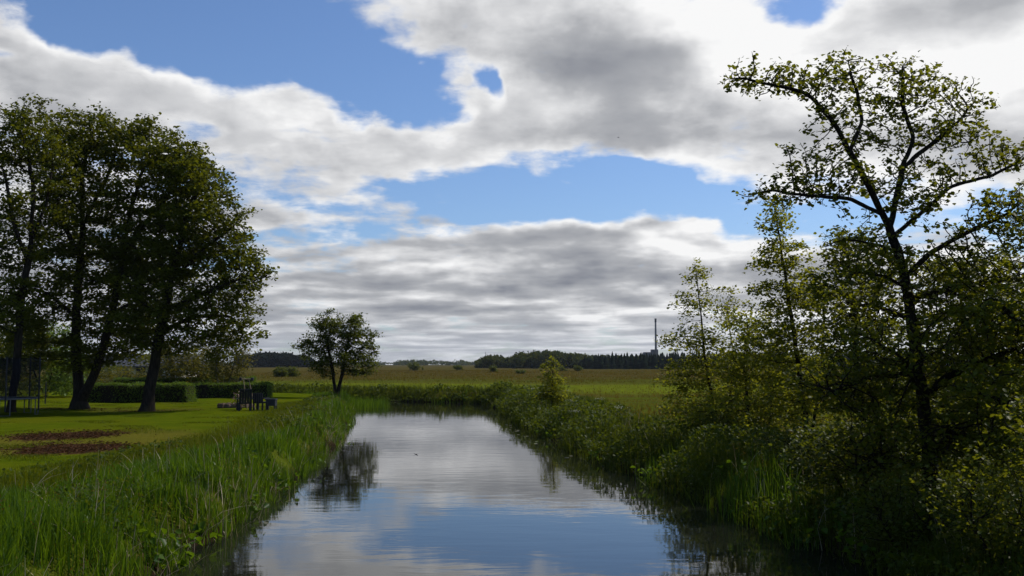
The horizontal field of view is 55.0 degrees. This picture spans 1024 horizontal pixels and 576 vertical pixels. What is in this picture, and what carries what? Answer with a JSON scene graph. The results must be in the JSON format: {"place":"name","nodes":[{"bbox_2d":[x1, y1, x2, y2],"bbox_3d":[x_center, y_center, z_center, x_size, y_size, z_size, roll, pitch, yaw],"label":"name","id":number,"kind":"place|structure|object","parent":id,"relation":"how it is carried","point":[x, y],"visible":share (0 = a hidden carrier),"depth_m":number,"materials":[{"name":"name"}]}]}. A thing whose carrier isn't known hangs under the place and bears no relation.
{"place":"outdoors","nodes":[
{"label":"outdoors","id":0,"kind":"place"},
{"bbox_2d":[0,390,318,492],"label":"lawn","id":1,"kind":"structure","parent":0,"point":[51,424],"depth_m":33.64,"materials":[{"name":"green plant"}]},
{"bbox_2d":[0,357,40,415],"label":"trampoline","id":2,"kind":"object","parent":1,"relation":"on","point":[24,396],"visible":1,"depth_m":42.17,"materials":[{"name":"metal"}]},
{"bbox_2d":[0,319,65,397],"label":"bush","id":3,"kind":"object","parent":1,"relation":"on","point":[1,377],"visible":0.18,"depth_m":61.68,"materials":[{"name":"green plant"}]},
{"bbox_2d":[0,93,85,412],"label":"tall tree","id":4,"kind":"object","parent":1,"relation":"on","point":[26,155],"visible":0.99,"depth_m":45.17,"materials":[{"name":"green plant"}]},
{"bbox_2d":[1,314,104,396],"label":"bush","id":5,"kind":"object","parent":1,"relation":"on","point":[50,376],"visible":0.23,"depth_m":65.29,"materials":[{"name":"green plant"}]},
{"bbox_2d":[0,407,210,455],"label":"leaf litter","id":6,"kind":"object","parent":1,"relation":"on","point":[79,449],"visible":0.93,"depth_m":28.07,"materials":[{"name":"brown plant"}]},
{"bbox_2d":[0,101,237,408],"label":"tall tree","id":7,"kind":"object","parent":1,"relation":"on","point":[75,248],"visible":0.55,"depth_m":49.37,"materials":[{"name":"green plant"}]},
{"bbox_2d":[87,381,197,402],"bbox_3d":[-21.274,6.016,56.482,6.147,1.440,1.932,0,-4,0],"label":"clipped hedge","id":8,"kind":"object","parent":1,"relation":"on","point":[175,391],"visible":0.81,"depth_m":55.76,"materials":[{"name":"green plant"}]},
{"bbox_2d":[112,377,211,384],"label":"clipped hedge","id":9,"kind":"object","parent":1,"relation":"on","point":[126,380],"visible":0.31,"depth_m":72.75,"materials":[{"name":"green plant"}]},
{"bbox_2d":[136,335,224,382],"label":"bush","id":10,"kind":"object","parent":1,"relation":"on","point":[194,369],"visible":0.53,"depth_m":72.59,"materials":[{"name":"green plant"}]},
{"bbox_2d":[90,125,279,411],"bbox_3d":[-15.818,-0.910,47.368,9.534,13.913,6.383,0,-4,0],"label":"tall tree","id":11,"kind":"object","parent":1,"relation":"on","point":[238,258],"visible":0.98,"depth_m":46.64,"materials":[{"name":"green plant"}]},
{"bbox_2d":[199,317,258,382],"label":"bush","id":12,"kind":"object","parent":1,"relation":"on","point":[215,368],"visible":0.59,"depth_m":65.59,"materials":[{"name":"green plant"}]},
{"bbox_2d":[193,381,272,397],"bbox_3d":[-18.180,6.679,63.779,5.242,1.334,1.626,0,-4,0],"label":"clipped hedge","id":13,"kind":"object","parent":1,"relation":"on","point":[212,390],"visible":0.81,"depth_m":63.24,"materials":[{"name":"green plant"}]},
{"bbox_2d":[212,375,256,382],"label":"clipped hedge","id":14,"kind":"object","parent":1,"relation":"on","point":[253,381],"visible":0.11,"depth_m":76.28,"materials":[{"name":"green plant"}]},
{"bbox_2d":[217,402,252,407],"bbox_3d":[-13.854,5.878,49.203,1.712,0.287,1.743,0,-4,0],"label":"fire pit","id":15,"kind":"object","parent":1,"relation":"on","point":[225,405],"visible":0.46,"depth_m":48.53,"materials":[{"name":"stone"}]},
{"bbox_2d":[231,387,244,409],"bbox_3d":[-12.950,5.283,46.674,0.860,1.145,0.825,4,-6,-39],"label":"flower pot","id":16,"kind":"object","parent":1,"relation":"on","point":[235,404],"visible":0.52,"depth_m":46.60,"materials":[{"name":"stone"}]},
{"bbox_2d":[236,389,252,410],"bbox_3d":[-12.460,5.217,45.879,0.730,1.024,0.778,2,-5,-20],"label":"garden chair","id":17,"kind":"object","parent":1,"relation":"on","point":[245,397],"visible":0.98,"depth_m":45.65,"materials":[{"name":"grey wood"}]},
{"bbox_2d":[239,378,253,408],"bbox_3d":[-12.748,5.079,47.394,0.821,1.520,0.132,0,-4,0],"label":"pole frame","id":18,"kind":"object","parent":1,"relation":"on","point":[241,379],"visible":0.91,"depth_m":47.40,"materials":[{"name":"grey wood"}]},
{"bbox_2d":[252,393,268,409],"bbox_3d":[-11.864,5.350,46.344,0.670,0.802,0.622,-1,-5,11],"label":"garden chair","id":19,"kind":"object","parent":1,"relation":"on","point":[258,398],"visible":0.95,"depth_m":46.10,"materials":[{"name":"grey wood"}]},
{"bbox_2d":[265,399,277,409],"bbox_3d":[-11.337,5.485,46.315,0.500,0.525,0.450,0,-4,0],"label":"side table","id":20,"kind":"object","parent":1,"relation":"on","point":[271,402],"visible":0.88,"depth_m":46.12,"materials":[{"name":"grey wood"}]},
{"bbox_2d":[0,365,1023,575],"bbox_3d":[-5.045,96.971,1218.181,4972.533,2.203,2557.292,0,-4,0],"label":"ground","id":21,"kind":"structure","parent":0,"point":[624,388],"depth_m":58.53,"materials":[{"name":"green plant"}]},
{"bbox_2d":[32,346,124,390],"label":"bush","id":22,"kind":"object","parent":21,"relation":"on","point":[102,369],"visible":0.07,"depth_m":86.95,"materials":[{"name":"green plant"}]},
{"bbox_2d":[84,363,167,383],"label":"bush","id":23,"kind":"object","parent":21,"relation":"on","point":[109,375],"visible":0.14,"depth_m":83.05,"materials":[{"name":"green plant"}]},
{"bbox_2d":[84,349,201,381],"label":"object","id":24,"kind":"structure","parent":21,"relation":"on","point":[135,366],"depth_m":96.67,"materials":[{"name":"plant"}]},
{"bbox_2d":[136,367,145,377],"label":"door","id":25,"kind":"structure","parent":24,"relation":"in","point":[136,367],"depth_m":96.62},
{"bbox_2d":[4,412,338,573],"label":"reed glints","id":26,"kind":"object","parent":21,"relation":"on","point":[152,490],"visible":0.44,"depth_m":17.22,"materials":[{"name":"green plant"}]},
{"bbox_2d":[0,395,344,543],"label":"bank weeds","id":27,"kind":"object","parent":21,"relation":"on","point":[303,407],"visible":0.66,"depth_m":18.29,"materials":[{"name":"green plant"}]},
{"bbox_2d":[7,407,360,575],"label":"dry reeds","id":28,"kind":"object","parent":21,"relation":"on","point":[222,507],"visible":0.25,"depth_m":17.99,"materials":[{"name":"green plant"}]},
{"bbox_2d":[0,389,467,575],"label":"reed belt","id":29,"kind":"object","parent":21,"relation":"on","point":[18,535],"visible":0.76,"depth_m":16.47,"materials":[{"name":"green plant"}]},
{"bbox_2d":[2,381,500,403],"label":"bank reeds","id":30,"kind":"object","parent":21,"relation":"on","point":[396,388],"visible":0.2,"depth_m":80.15,"materials":[{"name":"green plant"}]},
{"bbox_2d":[234,351,314,366],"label":"wooded rise","id":31,"kind":"structure","parent":21,"relation":"on","point":[273,359],"depth_m":599.48,"materials":[{"name":"green plant"}]},
{"bbox_2d":[272,365,288,376],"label":"meadow bush","id":32,"kind":"object","parent":21,"relation":"on","point":[278,371],"visible":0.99,"depth_m":168.93,"materials":[{"name":"green plant"}]},
{"bbox_2d":[284,366,300,376],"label":"meadow bush","id":33,"kind":"object","parent":21,"relation":"on","point":[292,372],"visible":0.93,"depth_m":170.88,"materials":[{"name":"green plant"}]},
{"bbox_2d":[288,308,384,393],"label":"round tree","id":34,"kind":"object","parent":21,"relation":"on","point":[344,334],"visible":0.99,"depth_m":65.57,"materials":[{"name":"green plant"}]},
{"bbox_2d":[204,359,475,364],"bbox_3d":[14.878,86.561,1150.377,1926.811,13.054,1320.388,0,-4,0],"label":"distant treeline","id":35,"kind":"object","parent":21,"relation":"on","point":[423,362],"visible":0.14,"depth_m":1379.42,"materials":[{"name":"green plant"}]},
{"bbox_2d":[407,362,423,370],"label":"meadow bush","id":36,"kind":"object","parent":21,"relation":"on","point":[413,367],"visible":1,"depth_m":298.76,"materials":[{"name":"green plant"}]},
{"bbox_2d":[453,364,462,369],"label":"meadow bush","id":37,"kind":"object","parent":21,"relation":"on","point":[457,367],"visible":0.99,"depth_m":328.46,"materials":[{"name":"green plant"}]},
{"bbox_2d":[488,365,498,371],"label":"meadow bush","id":38,"kind":"object","parent":21,"relation":"on","point":[492,368],"visible":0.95,"depth_m":258.92,"materials":[{"name":"green plant"}]},
{"bbox_2d":[79,411,928,568],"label":"broad leaves","id":39,"kind":"object","parent":21,"relation":"on","point":[202,524],"visible":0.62,"depth_m":15.83,"materials":[{"name":"green plant"}]},
{"bbox_2d":[0,392,1023,573],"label":"seed stalks","id":40,"kind":"object","parent":21,"relation":"on","point":[517,406],"visible":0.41,"depth_m":18.72,"materials":[{"name":"green plant"}]},
{"bbox_2d":[0,391,1023,575],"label":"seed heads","id":41,"kind":"object","parent":21,"relation":"on","point":[341,428],"visible":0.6,"depth_m":16.31,"materials":[{"name":"plant"}]},
{"bbox_2d":[514,369,526,373],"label":"meadow bush","id":42,"kind":"object","parent":21,"relation":"on","point":[521,371],"visible":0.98,"depth_m":228.91,"materials":[{"name":"green plant"}]},
{"bbox_2d":[532,354,573,404],"bbox_3d":[1.976,4.815,49.708,2.102,2.950,1.966,-3,-5,31],"label":"sapling","id":43,"kind":"object","parent":21,"relation":"on","point":[552,392],"visible":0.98,"depth_m":49.61,"materials":[{"name":"green plant"}]},
{"bbox_2d":[474,349,638,368],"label":"deciduous wood","id":44,"kind":"object","parent":21,"relation":"on","point":[533,359],"visible":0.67,"depth_m":474.24,"materials":[{"name":"green plant"}]},
{"bbox_2d":[556,366,567,370],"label":"meadow bush","id":45,"kind":"object","parent":21,"relation":"on","point":[562,368],"visible":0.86,"depth_m":298.36,"materials":[{"name":"green plant"}]},
{"bbox_2d":[573,365,582,370],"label":"meadow bush","id":46,"kind":"object","parent":21,"relation":"on","point":[578,368],"visible":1,"depth_m":298.57,"materials":[{"name":"green plant"}]},
{"bbox_2d":[234,369,1018,436],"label":"meadow grass","id":47,"kind":"structure","parent":21,"relation":"on","point":[612,372],"depth_m":156.50,"materials":[{"name":"green plant"}]},
{"bbox_2d":[643,318,657,356],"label":"chimney stack","id":48,"kind":"object","parent":21,"relation":"on","point":[654,351],"visible":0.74,"depth_m":1198.60,"materials":[{"name":"concrete"}]},
{"bbox_2d":[652,257,766,424],"bbox_3d":[6.533,1.914,30.954,4.340,5.784,2.679,0,-4,0],"label":"alder tree","id":49,"kind":"object","parent":21,"relation":"on","point":[713,342],"visible":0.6,"depth_m":30.86,"materials":[{"name":"green plant"}]},
{"bbox_2d":[627,442,826,550],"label":"water edge blades","id":50,"kind":"object","parent":21,"relation":"on","point":[767,476],"visible":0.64,"depth_m":18.81,"materials":[{"name":"green plant"}]},
{"bbox_2d":[671,409,782,450],"bbox_3d":[5.915,3.924,26.820,3.088,1.249,2.837,0,-4,0],"label":"shrub","id":51,"kind":"object","parent":21,"relation":"on","point":[720,420],"visible":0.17,"depth_m":26.61,"materials":[{"name":"green plant"}]},
{"bbox_2d":[470,387,1023,575],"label":"bank grass","id":52,"kind":"structure","parent":21,"relation":"on","point":[613,464],"depth_m":21.59,"materials":[{"name":"green plant"}]},
{"bbox_2d":[475,381,1023,575],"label":"bank herbs","id":53,"kind":"object","parent":21,"relation":"on","point":[578,404],"visible":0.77,"depth_m":23.81,"materials":[{"name":"green plant"}]},
{"bbox_2d":[674,306,845,437],"bbox_3d":[7.181,2.542,27.903,6.197,4.040,3.300,3,-5,-31],"label":"alder tree","id":54,"kind":"object","parent":21,"relation":"on","point":[757,374],"visible":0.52,"depth_m":27.45,"materials":[{"name":"green plant"}]},
{"bbox_2d":[725,194,865,452],"bbox_3d":[6.951,1.002,24.316,3.365,6.701,3.187,0,-4,0],"label":"alder tree","id":55,"kind":"object","parent":21,"relation":"on","point":[799,302],"visible":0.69,"depth_m":23.89,"materials":[{"name":"green plant"}]},
{"bbox_2d":[578,350,1017,369],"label":"conifer wood","id":56,"kind":"object","parent":21,"relation":"on","point":[641,361],"visible":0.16,"depth_m":408.04,"materials":[{"name":"green plant"}]},
{"bbox_2d":[747,414,872,480],"bbox_3d":[6.061,3.283,19.779,2.212,1.488,2.392,2,-5,-25],"label":"shrub","id":57,"kind":"object","parent":21,"relation":"on","point":[783,440],"visible":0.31,"depth_m":19.83,"materials":[{"name":"green plant"}]},
{"bbox_2d":[768,405,952,498],"bbox_3d":[6.087,2.911,17.315,3.073,1.799,2.438,0,-4,0],"label":"shrub","id":58,"kind":"object","parent":21,"relation":"on","point":[813,461],"visible":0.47,"depth_m":17.07,"materials":[{"name":"green plant"}]},
{"bbox_2d":[791,223,940,467],"bbox_3d":[7.799,1.380,21.958,3.322,5.586,2.565,0,-4,0],"label":"alder tree","id":59,"kind":"object","parent":21,"relation":"on","point":[836,335],"visible":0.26,"depth_m":21.92,"materials":[{"name":"green plant"}]},
{"bbox_2d":[719,47,1023,497],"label":"alder tree","id":60,"kind":"object","parent":21,"relation":"on","point":[913,364],"visible":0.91,"depth_m":16.60,"materials":[{"name":"green plant"}]},
{"bbox_2d":[875,242,1023,460],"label":"alder tree","id":61,"kind":"object","parent":21,"relation":"on","point":[952,325],"visible":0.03,"depth_m":23.94,"materials":[{"name":"green plant"}]},
{"bbox_2d":[884,390,1023,481],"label":"shrub","id":62,"kind":"object","parent":21,"relation":"on","point":[949,462],"visible":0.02,"depth_m":19.12,"materials":[{"name":"green plant"}]},
{"bbox_2d":[903,438,1023,567],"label":"shrub","id":63,"kind":"object","parent":21,"relation":"on","point":[971,495],"visible":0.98,"depth_m":12.50,"materials":[{"name":"green plant"}]},
{"bbox_2d":[934,194,1023,485],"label":"alder tree","id":64,"kind":"object","parent":21,"relation":"on","point":[997,395],"visible":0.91,"depth_m":14.68,"materials":[{"name":"green plant"}]},
{"bbox_2d":[968,385,1023,475],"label":"shrub","id":65,"kind":"object","parent":21,"relation":"on","point":[1009,444],"visible":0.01,"depth_m":20.31,"materials":[{"name":"green plant"}]},
{"bbox_2d":[982,388,1023,448],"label":"shrub","id":66,"kind":"object","parent":21,"relation":"on","point":[1015,427],"visible":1,"depth_m":12.97,"materials":[{"name":"green plant"}]},
{"bbox_2d":[0,0,1023,364],"label":"sky","id":67,"kind":"structure","parent":0,"point":[457,176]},
{"bbox_2d":[158,401,892,575],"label":"river","id":68,"kind":"structure","parent":0,"point":[469,489],"depth_m":18.90,"materials":[{"name":"blue liquid"}]},
{"bbox_2d":[303,387,390,409],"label":"spit reeds","id":69,"kind":"object","parent":68,"relation":"in","point":[360,405],"visible":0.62,"depth_m":67.39,"materials":[{"name":"green plant"}]}
]}

